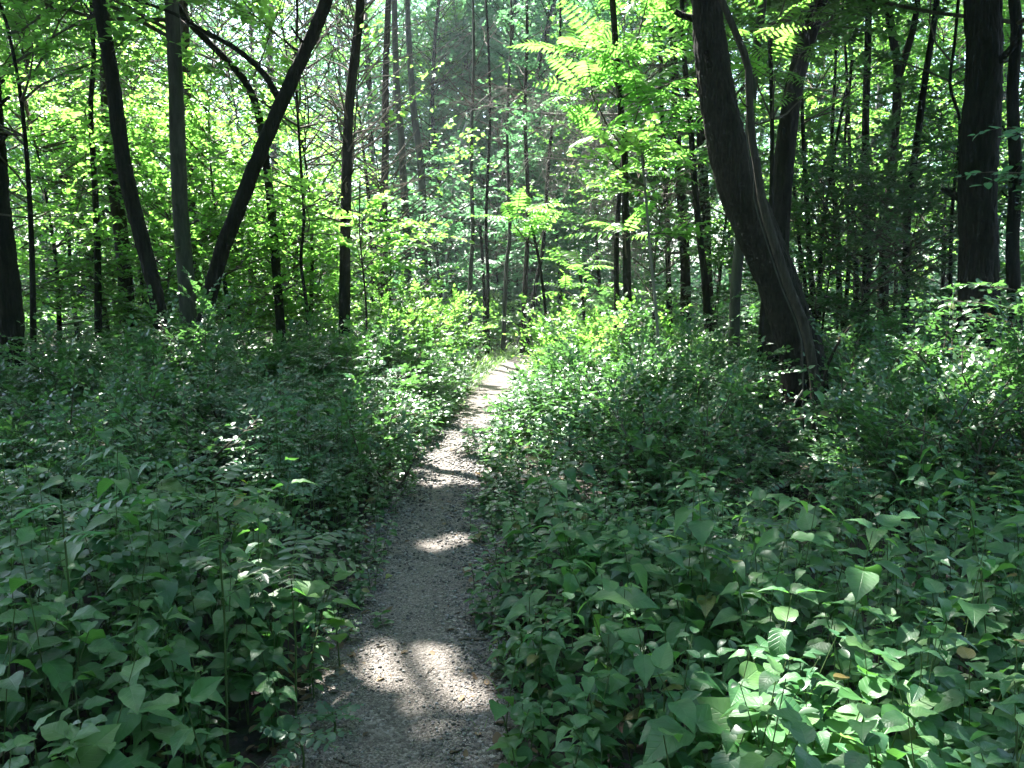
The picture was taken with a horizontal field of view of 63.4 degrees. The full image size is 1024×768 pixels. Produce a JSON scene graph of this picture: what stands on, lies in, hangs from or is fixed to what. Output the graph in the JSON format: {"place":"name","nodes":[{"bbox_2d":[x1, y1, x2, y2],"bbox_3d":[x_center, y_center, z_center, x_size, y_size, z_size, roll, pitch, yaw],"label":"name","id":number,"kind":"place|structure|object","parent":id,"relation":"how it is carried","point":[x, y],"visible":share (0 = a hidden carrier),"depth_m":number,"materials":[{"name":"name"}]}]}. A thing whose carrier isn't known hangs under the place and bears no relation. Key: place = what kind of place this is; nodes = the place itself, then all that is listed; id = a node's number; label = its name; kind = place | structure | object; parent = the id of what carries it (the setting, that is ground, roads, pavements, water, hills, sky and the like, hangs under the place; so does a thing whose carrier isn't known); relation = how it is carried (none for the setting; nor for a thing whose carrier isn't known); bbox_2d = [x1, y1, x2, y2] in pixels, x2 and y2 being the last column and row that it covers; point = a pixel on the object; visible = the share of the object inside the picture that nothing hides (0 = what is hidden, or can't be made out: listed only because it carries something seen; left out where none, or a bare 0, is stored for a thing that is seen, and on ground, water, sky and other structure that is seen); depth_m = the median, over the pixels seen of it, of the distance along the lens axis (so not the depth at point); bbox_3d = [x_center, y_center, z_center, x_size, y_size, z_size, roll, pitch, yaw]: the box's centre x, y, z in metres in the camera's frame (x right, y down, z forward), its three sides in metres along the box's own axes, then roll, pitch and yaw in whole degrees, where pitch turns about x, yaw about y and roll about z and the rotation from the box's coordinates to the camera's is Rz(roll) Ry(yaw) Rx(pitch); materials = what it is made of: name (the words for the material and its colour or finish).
{"place":"outdoors","nodes":[
{"label":"outdoors","id":0,"kind":"place"},
{"bbox_2d":[260,350,538,767],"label":"path","id":1,"kind":"structure","parent":0,"point":[395,746],"depth_m":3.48,"materials":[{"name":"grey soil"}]},
{"bbox_2d":[0,275,1023,767],"bbox_3d":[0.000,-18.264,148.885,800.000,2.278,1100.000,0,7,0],"label":"ground","id":2,"kind":"structure","parent":0,"point":[238,743],"depth_m":4.17,"materials":[{"name":"brown soil"}]},
{"bbox_2d":[0,78,26,374],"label":"tree","id":3,"kind":"object","parent":2,"relation":"on","point":[11,309],"visible":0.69,"depth_m":9.15,"materials":[{"name":"brown plant"}]},
{"bbox_2d":[0,384,122,520],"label":"shrub","id":4,"kind":"object","parent":2,"relation":"on","point":[3,419],"visible":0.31,"depth_m":5.43,"materials":[{"name":"green plant"}]},
{"bbox_2d":[0,490,146,726],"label":"compound leaf plant","id":5,"kind":"object","parent":2,"relation":"on","point":[82,520],"visible":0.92,"depth_m":2.78,"materials":[{"name":"green leaf"}]},
{"bbox_2d":[40,720,120,767],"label":"leafy plant","id":6,"kind":"object","parent":2,"relation":"on","point":[90,733],"visible":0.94,"depth_m":2.05,"materials":[{"name":"green plant"}]},
{"bbox_2d":[0,313,164,423],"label":"shrub","id":7,"kind":"object","parent":2,"relation":"on","point":[82,354],"visible":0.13,"depth_m":8.12,"materials":[{"name":"green plant"}]},
{"bbox_2d":[0,0,166,315],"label":"leafy sapling","id":8,"kind":"object","parent":2,"relation":"on","point":[51,205],"visible":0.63,"depth_m":11.68,"materials":[{"name":"green plant"}]},
{"bbox_2d":[0,0,196,370],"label":"sapling","id":9,"kind":"object","parent":2,"relation":"on","point":[94,74],"visible":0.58,"depth_m":11.50,"materials":[{"name":"green plant"}]},
{"bbox_2d":[1,0,198,343],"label":"tree","id":10,"kind":"object","parent":2,"relation":"on","point":[178,173],"visible":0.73,"depth_m":10.63,"materials":[{"name":"grey plant"}]},
{"bbox_2d":[28,0,171,357],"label":"tree","id":11,"kind":"object","parent":2,"relation":"on","point":[132,204],"visible":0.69,"depth_m":8.73,"materials":[{"name":"brown plant"}]},
{"bbox_2d":[0,0,214,359],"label":"sapling","id":12,"kind":"object","parent":2,"relation":"on","point":[85,24],"visible":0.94,"depth_m":8.65,"materials":[{"name":"green plant"}]},
{"bbox_2d":[0,1,219,380],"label":"leafy sapling","id":13,"kind":"object","parent":2,"relation":"on","point":[99,133],"visible":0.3,"depth_m":12.44,"materials":[{"name":"green plant"}]},
{"bbox_2d":[0,1,232,341],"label":"leafy sapling","id":14,"kind":"object","parent":2,"relation":"on","point":[78,53],"visible":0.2,"depth_m":16.59,"materials":[{"name":"green plant"}]},
{"bbox_2d":[0,366,253,494],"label":"shrub","id":15,"kind":"object","parent":2,"relation":"on","point":[28,396],"visible":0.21,"depth_m":6.16,"materials":[{"name":"green plant"}]},
{"bbox_2d":[16,341,238,493],"bbox_3d":[-3.000,0.226,5.849,1.829,1.091,1.383,2,8,18],"label":"shrub","id":16,"kind":"object","parent":2,"relation":"on","point":[158,380],"visible":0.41,"depth_m":5.64,"materials":[{"name":"green plant"}]},
{"bbox_2d":[0,0,278,334],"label":"leafy sapling","id":17,"kind":"object","parent":2,"relation":"on","point":[47,140],"visible":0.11,"depth_m":12.96,"materials":[{"name":"green plant"}]},
{"bbox_2d":[0,305,294,423],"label":"shrub","id":18,"kind":"object","parent":2,"relation":"on","point":[146,362],"visible":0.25,"depth_m":7.45,"materials":[{"name":"green plant"}]},
{"bbox_2d":[0,263,310,403],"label":"shrub","id":19,"kind":"object","parent":2,"relation":"on","point":[217,354],"visible":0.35,"depth_m":8.16,"materials":[{"name":"green plant"}]},
{"bbox_2d":[6,112,318,341],"bbox_3d":[-5.379,-2.144,13.219,4.708,4.035,4.567,0,7,0],"label":"leafy sapling","id":20,"kind":"object","parent":2,"relation":"on","point":[74,265],"visible":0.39,"depth_m":12.29,"materials":[{"name":"green plant"}]},
{"bbox_2d":[32,0,340,325],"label":"leafy sapling","id":21,"kind":"object","parent":2,"relation":"on","point":[159,141],"visible":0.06,"depth_m":14.56,"materials":[{"name":"green plant"}]},
{"bbox_2d":[143,676,234,767],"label":"leafy plant","id":22,"kind":"object","parent":2,"relation":"on","point":[176,737],"visible":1,"depth_m":2.18,"materials":[{"name":"green plant"}]},
{"bbox_2d":[58,0,337,341],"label":"leafy sapling","id":23,"kind":"object","parent":2,"relation":"on","point":[204,259],"visible":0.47,"depth_m":11.70,"materials":[{"name":"green plant"}]},
{"bbox_2d":[62,368,346,502],"bbox_3d":[-1.879,0.322,5.232,1.643,0.918,1.451,2,7,15],"label":"shrub","id":24,"kind":"object","parent":2,"relation":"on","point":[209,450],"visible":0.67,"depth_m":5.20,"materials":[{"name":"green plant"}]},
{"bbox_2d":[129,464,289,751],"bbox_3d":[-0.934,0.789,2.792,0.464,0.969,0.502,3,8,23],"label":"compound leaf plant","id":25,"kind":"object","parent":2,"relation":"on","point":[228,504],"visible":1,"depth_m":2.73,"materials":[{"name":"green plant"}]},
{"bbox_2d":[133,0,332,342],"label":"tree","id":26,"kind":"object","parent":2,"relation":"on","point":[283,95],"visible":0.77,"depth_m":9.17,"materials":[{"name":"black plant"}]},
{"bbox_2d":[132,0,340,355],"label":"tree","id":27,"kind":"object","parent":2,"relation":"on","point":[245,82],"visible":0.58,"depth_m":11.65,"materials":[{"name":"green plant"}]},
{"bbox_2d":[108,342,371,461],"bbox_3d":[-2.328,0.136,6.650,2.121,0.953,2.038,-6,9,-40],"label":"shrub","id":28,"kind":"object","parent":2,"relation":"on","point":[204,385],"visible":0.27,"depth_m":6.52,"materials":[{"name":"green plant"}]},
{"bbox_2d":[136,285,385,405],"bbox_3d":[-2.803,-0.131,8.489,3.065,1.745,2.285,5,9,34],"label":"shrub","id":29,"kind":"object","parent":2,"relation":"on","point":[262,352],"visible":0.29,"depth_m":8.23,"materials":[{"name":"green plant"}]},
{"bbox_2d":[134,108,398,343],"bbox_3d":[-3.957,-2.184,13.835,4.341,4.192,4.649,-2,7,-16],"label":"leafy sapling","id":30,"kind":"object","parent":2,"relation":"on","point":[229,185],"visible":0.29,"depth_m":13.15,"materials":[{"name":"green plant"}]},
{"bbox_2d":[94,0,443,338],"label":"leafy sapling","id":31,"kind":"object","parent":2,"relation":"on","point":[331,294],"visible":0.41,"depth_m":12.42,"materials":[{"name":"green plant"}]},
{"bbox_2d":[128,0,420,333],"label":"leafy sapling","id":32,"kind":"object","parent":2,"relation":"on","point":[263,91],"visible":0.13,"depth_m":17.34,"materials":[{"name":"green plant"}]},
{"bbox_2d":[175,0,382,348],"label":"sapling","id":33,"kind":"object","parent":2,"relation":"on","point":[284,58],"visible":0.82,"depth_m":10.55,"materials":[{"name":"green plant"}]},
{"bbox_2d":[189,372,393,506],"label":"shrub","id":34,"kind":"object","parent":2,"relation":"on","point":[229,404],"visible":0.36,"depth_m":5.76,"materials":[{"name":"green plant"}]},
{"bbox_2d":[221,529,375,718],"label":"compound leaf plant","id":35,"kind":"object","parent":2,"relation":"on","point":[264,575],"visible":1,"depth_m":2.96,"materials":[{"name":"green plant"}]},
{"bbox_2d":[237,0,405,347],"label":"tree","id":36,"kind":"object","parent":2,"relation":"on","point":[344,268],"visible":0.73,"depth_m":11.18,"materials":[{"name":"green plant"}]},
{"bbox_2d":[217,358,452,465],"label":"shrub","id":37,"kind":"object","parent":2,"relation":"on","point":[375,420],"visible":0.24,"depth_m":7.07,"materials":[{"name":"green plant"}]},
{"bbox_2d":[199,0,484,337],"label":"leafy sapling","id":38,"kind":"object","parent":2,"relation":"on","point":[372,66],"visible":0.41,"depth_m":14.08,"materials":[{"name":"green plant"}]},
{"bbox_2d":[252,385,444,498],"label":"shrub","id":39,"kind":"object","parent":2,"relation":"on","point":[396,445],"visible":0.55,"depth_m":6.02,"materials":[{"name":"green plant"}]},
{"bbox_2d":[232,315,465,420],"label":"shrub","id":40,"kind":"object","parent":2,"relation":"on","point":[422,383],"visible":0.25,"depth_m":8.92,"materials":[{"name":"green plant"}]},
{"bbox_2d":[246,0,456,330],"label":"leafy sapling","id":41,"kind":"object","parent":2,"relation":"on","point":[368,184],"visible":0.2,"depth_m":17.71,"materials":[{"name":"green plant"}]},
{"bbox_2d":[237,0,475,296],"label":"background tree","id":42,"kind":"object","parent":2,"relation":"on","point":[369,82],"visible":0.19,"depth_m":27.03,"materials":[{"name":"green plant"}]},
{"bbox_2d":[256,83,499,332],"bbox_3d":[-2.282,-2.755,14.230,4.190,5.039,3.620,0,7,0],"label":"leafy sapling","id":43,"kind":"object","parent":2,"relation":"on","point":[376,180],"visible":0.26,"depth_m":14.02,"materials":[{"name":"green plant"}]},
{"bbox_2d":[250,0,519,285],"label":"background tree","id":44,"kind":"object","parent":2,"relation":"on","point":[319,68],"visible":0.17,"depth_m":26.80,"materials":[{"name":"green plant"}]},
{"bbox_2d":[298,261,475,366],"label":"shrub","id":45,"kind":"object","parent":2,"relation":"on","point":[409,316],"visible":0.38,"depth_m":12.34,"materials":[{"name":"green plant"}]},
{"bbox_2d":[311,316,470,408],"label":"shrub","id":46,"kind":"object","parent":2,"relation":"on","point":[423,352],"visible":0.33,"depth_m":9.95,"materials":[{"name":"green plant"}]},
{"bbox_2d":[316,180,474,332],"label":"overhanging sapling","id":47,"kind":"object","parent":2,"relation":"on","point":[375,202],"visible":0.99,"depth_m":11.02,"materials":[{"name":"green plant"}]},
{"bbox_2d":[331,0,523,311],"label":"leafy sapling","id":48,"kind":"object","parent":2,"relation":"on","point":[455,80],"visible":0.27,"depth_m":25.20,"materials":[{"name":"green plant"}]},
{"bbox_2d":[309,0,554,299],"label":"background tree","id":49,"kind":"object","parent":2,"relation":"on","point":[433,55],"visible":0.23,"depth_m":25.65,"materials":[{"name":"green plant"}]},
{"bbox_2d":[351,180,520,335],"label":"leafy sapling","id":50,"kind":"object","parent":2,"relation":"on","point":[445,284],"visible":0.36,"depth_m":19.81,"materials":[{"name":"green plant"}]},
{"bbox_2d":[409,191,536,345],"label":"sumac sapling","id":51,"kind":"object","parent":2,"relation":"on","point":[482,259],"visible":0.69,"depth_m":18.77,"materials":[{"name":"green leaf"},{"name":"twig bark"},{"name":"dark bark"}]},
{"bbox_2d":[353,0,600,314],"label":"background tree","id":52,"kind":"object","parent":2,"relation":"on","point":[456,23],"visible":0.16,"depth_m":26.52,"materials":[{"name":"green plant"}]},
{"bbox_2d":[388,79,604,328],"bbox_3d":[-0.593,-4.429,21.791,5.858,6.353,5.396,0,7,0],"label":"leafy sapling","id":53,"kind":"object","parent":2,"relation":"on","point":[517,151],"visible":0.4,"depth_m":21.37,"materials":[{"name":"green plant"}]},
{"bbox_2d":[0,334,1006,601],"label":"feathery ground cover","id":54,"kind":"object","parent":2,"relation":"on","point":[268,458],"visible":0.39,"depth_m":5.17,"materials":[{"name":"green plant"}]},
{"bbox_2d":[374,0,635,330],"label":"background tree","id":55,"kind":"object","parent":2,"relation":"on","point":[436,112],"visible":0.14,"depth_m":25.04,"materials":[{"name":"green plant"}]},
{"bbox_2d":[408,38,611,334],"bbox_3d":[0.050,-5.682,24.381,6.324,8.589,6.248,0,7,0],"label":"leafy sapling","id":56,"kind":"object","parent":2,"relation":"on","point":[444,190],"visible":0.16,"depth_m":24.13,"materials":[{"name":"green plant"}]},
{"bbox_2d":[0,365,1023,767],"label":"broad leaf ground cover","id":57,"kind":"object","parent":2,"relation":"on","point":[982,737],"visible":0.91,"depth_m":2.82,"materials":[{"name":"green plant"}]},
{"bbox_2d":[0,323,1023,767],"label":"leaf ground cover","id":58,"kind":"object","parent":2,"relation":"on","point":[444,401],"visible":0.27,"depth_m":5.01,"materials":[{"name":"green plant"}]},
{"bbox_2d":[0,0,1023,307],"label":"distant woods","id":59,"kind":"object","parent":2,"relation":"on","point":[696,280],"visible":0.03,"depth_m":42.69,"materials":[{"name":"green plant"}]},
{"bbox_2d":[475,189,570,382],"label":"sumac sapling","id":60,"kind":"object","parent":2,"relation":"on","point":[533,228],"visible":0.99,"depth_m":11.28,"materials":[{"name":"green plant"}]},
{"bbox_2d":[23,284,1023,403],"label":"undergrowth","id":61,"kind":"object","parent":2,"relation":"on","point":[745,314],"visible":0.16,"depth_m":15.83,"materials":[{"name":"green plant"}]},
{"bbox_2d":[57,398,1018,767],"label":"leaf litter","id":62,"kind":"object","parent":2,"relation":"on","point":[341,672],"visible":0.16,"depth_m":3.57,"materials":[{"name":"brown plant"}]},
{"bbox_2d":[459,1,652,323],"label":"leafy sapling","id":63,"kind":"object","parent":2,"relation":"on","point":[570,244],"visible":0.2,"depth_m":22.62,"materials":[{"name":"green plant"}]},
{"bbox_2d":[463,0,677,321],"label":"background tree","id":64,"kind":"object","parent":2,"relation":"on","point":[540,55],"visible":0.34,"depth_m":22.11,"materials":[{"name":"green plant"}]},
{"bbox_2d":[441,29,715,347],"bbox_3d":[1.217,-5.040,14.725,5.172,9.485,3.413,0,7,0],"label":"dead conifer","id":65,"kind":"object","parent":2,"relation":"on","point":[700,139],"visible":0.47,"depth_m":14.59,"materials":[{"name":"plant"}]},
{"bbox_2d":[476,0,696,332],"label":"leafy sapling","id":66,"kind":"object","parent":2,"relation":"on","point":[558,250],"visible":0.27,"depth_m":18.57,"materials":[{"name":"green plant"}]},
{"bbox_2d":[504,319,710,444],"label":"shrub","id":67,"kind":"object","parent":2,"relation":"on","point":[610,376],"visible":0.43,"depth_m":7.53,"materials":[{"name":"green plant"}]},
{"bbox_2d":[504,269,726,402],"bbox_3d":[1.117,-0.629,10.596,2.452,1.662,2.848,-4,8,-31],"label":"shrub","id":68,"kind":"object","parent":2,"relation":"on","point":[604,330],"visible":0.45,"depth_m":10.01,"materials":[{"name":"green plant"}]},
{"bbox_2d":[525,357,716,506],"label":"shrub","id":69,"kind":"object","parent":2,"relation":"on","point":[610,463],"visible":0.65,"depth_m":5.91,"materials":[{"name":"green plant"}]},
{"bbox_2d":[567,113,713,357],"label":"sapling","id":70,"kind":"object","parent":2,"relation":"on","point":[638,148],"visible":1,"depth_m":8.79,"materials":[{"name":"green plant"}]},
{"bbox_2d":[547,125,765,341],"bbox_3d":[2.309,-2.255,14.023,3.562,4.031,3.548,0,7,0],"label":"leafy sapling","id":71,"kind":"object","parent":2,"relation":"on","point":[684,188],"visible":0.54,"depth_m":13.66,"materials":[{"name":"green plant"}]},
{"bbox_2d":[507,0,811,360],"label":"sumac sapling","id":72,"kind":"object","parent":2,"relation":"on","point":[619,76],"visible":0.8,"depth_m":10.33,"materials":[{"name":"green plant"}]},
{"bbox_2d":[531,285,793,380],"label":"shrub","id":73,"kind":"object","parent":2,"relation":"on","point":[638,311],"visible":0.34,"depth_m":9.51,"materials":[{"name":"green plant"}]},
{"bbox_2d":[519,327,830,466],"bbox_3d":[1.559,0.104,7.200,2.299,1.214,2.285,5,9,34],"label":"shrub","id":74,"kind":"object","parent":2,"relation":"on","point":[680,364],"visible":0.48,"depth_m":7.14,"materials":[{"name":"green plant"}]},
{"bbox_2d":[555,352,821,507],"bbox_3d":[1.192,0.321,5.820,1.772,1.112,0.963,0,7,0],"label":"shrub","id":75,"kind":"object","parent":2,"relation":"on","point":[694,416],"visible":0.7,"depth_m":5.74,"materials":[{"name":"green plant"}]},
{"bbox_2d":[620,313,807,404],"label":"shrub","id":76,"kind":"object","parent":2,"relation":"on","point":[709,349],"visible":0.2,"depth_m":8.88,"materials":[{"name":"green plant"}]},
{"bbox_2d":[584,0,909,338],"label":"leafy sapling","id":77,"kind":"object","parent":2,"relation":"on","point":[717,257],"visible":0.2,"depth_m":14.31,"materials":[{"name":"green plant"}]},
{"bbox_2d":[674,0,829,423],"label":"tree","id":78,"kind":"object","parent":2,"relation":"on","point":[726,142],"visible":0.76,"depth_m":8.64,"materials":[{"name":"brown plant"}]},
{"bbox_2d":[681,0,855,396],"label":"tree","id":79,"kind":"object","parent":2,"relation":"on","point":[777,53],"visible":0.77,"depth_m":9.59,"materials":[{"name":"green plant"}]},
{"bbox_2d":[718,0,821,440],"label":"tree","id":80,"kind":"object","parent":2,"relation":"on","point":[799,312],"visible":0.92,"depth_m":7.55,"materials":[{"name":"brown plant"}]},
{"bbox_2d":[650,0,904,399],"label":"tree","id":81,"kind":"object","parent":2,"relation":"on","point":[785,151],"visible":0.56,"depth_m":10.22,"materials":[{"name":"brown plant"}]},
{"bbox_2d":[652,0,953,328],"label":"tree","id":82,"kind":"object","parent":2,"relation":"on","point":[843,107],"visible":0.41,"depth_m":12.71,"materials":[{"name":"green plant"}]},
{"bbox_2d":[665,0,952,292],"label":"leafy sapling","id":83,"kind":"object","parent":2,"relation":"on","point":[813,102],"visible":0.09,"depth_m":17.18,"materials":[{"name":"green plant"}]},
{"bbox_2d":[698,108,957,351],"bbox_3d":[4.497,-1.894,12.217,3.524,3.895,4.091,0,7,0],"label":"leafy sapling","id":84,"kind":"object","parent":2,"relation":"on","point":[886,132],"visible":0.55,"depth_m":11.51,"materials":[{"name":"green plant"}]},
{"bbox_2d":[723,0,934,363],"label":"tree","id":85,"kind":"object","parent":2,"relation":"on","point":[736,281],"visible":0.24,"depth_m":11.13,"materials":[{"name":"green plant"}]},
{"bbox_2d":[734,0,964,345],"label":"tree","id":86,"kind":"object","parent":2,"relation":"on","point":[834,93],"visible":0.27,"depth_m":14.39,"materials":[{"name":"green plant"}]},
{"bbox_2d":[684,0,1023,341],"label":"tree","id":87,"kind":"object","parent":2,"relation":"on","point":[1015,21],"visible":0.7,"depth_m":10.52,"materials":[{"name":"brown plant"}]},
{"bbox_2d":[709,120,1023,358],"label":"leafy sapling","id":88,"kind":"object","parent":2,"relation":"on","point":[874,287],"visible":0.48,"depth_m":11.70,"materials":[{"name":"green plant"}]},
{"bbox_2d":[791,299,955,403],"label":"shrub","id":89,"kind":"object","parent":2,"relation":"on","point":[854,362],"visible":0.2,"depth_m":8.22,"materials":[{"name":"green plant"}]},
{"bbox_2d":[760,320,1023,505],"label":"shrub","id":90,"kind":"object","parent":2,"relation":"on","point":[956,380],"visible":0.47,"depth_m":5.60,"materials":[{"name":"green plant"}]},
{"bbox_2d":[790,148,1023,342],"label":"leafy sapling","id":91,"kind":"object","parent":2,"relation":"on","point":[868,227],"visible":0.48,"depth_m":11.50,"materials":[{"name":"green plant"}]},
{"bbox_2d":[797,0,1023,338],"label":"leafy sapling","id":92,"kind":"object","parent":2,"relation":"on","point":[948,48],"visible":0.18,"depth_m":16.37,"materials":[{"name":"green plant"}]},
{"bbox_2d":[798,60,1023,344],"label":"leafy sapling","id":93,"kind":"object","parent":2,"relation":"on","point":[941,121],"visible":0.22,"depth_m":12.98,"materials":[{"name":"green plant"}]},
{"bbox_2d":[809,323,1023,497],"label":"shrub","id":94,"kind":"object","parent":2,"relation":"on","point":[1016,375],"visible":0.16,"depth_m":5.90,"materials":[{"name":"green plant"}]},
{"bbox_2d":[816,355,1023,544],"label":"shrub","id":95,"kind":"object","parent":2,"relation":"on","point":[962,400],"visible":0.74,"depth_m":4.98,"materials":[{"name":"green plant"}]},
{"bbox_2d":[825,0,1023,342],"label":"sapling","id":96,"kind":"object","parent":2,"relation":"on","point":[883,54],"visible":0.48,"depth_m":11.55,"materials":[{"name":"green plant"}]},
{"bbox_2d":[831,356,1023,526],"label":"shrub","id":97,"kind":"object","parent":2,"relation":"on","point":[944,406],"visible":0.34,"depth_m":5.23,"materials":[{"name":"green plant"}]},
{"bbox_2d":[854,278,1023,400],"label":"overhanging sapling","id":98,"kind":"object","parent":2,"relation":"on","point":[1000,283],"visible":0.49,"depth_m":7.26,"materials":[{"name":"green plant"}]},
{"bbox_2d":[877,297,1023,515],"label":"shrub","id":99,"kind":"object","parent":2,"relation":"on","point":[932,409],"visible":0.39,"depth_m":5.47,"materials":[{"name":"green plant"}]},
{"bbox_2d":[940,0,1021,366],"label":"tree","id":100,"kind":"object","parent":2,"relation":"on","point":[986,54],"visible":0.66,"depth_m":9.05,"materials":[{"name":"brown plant"}]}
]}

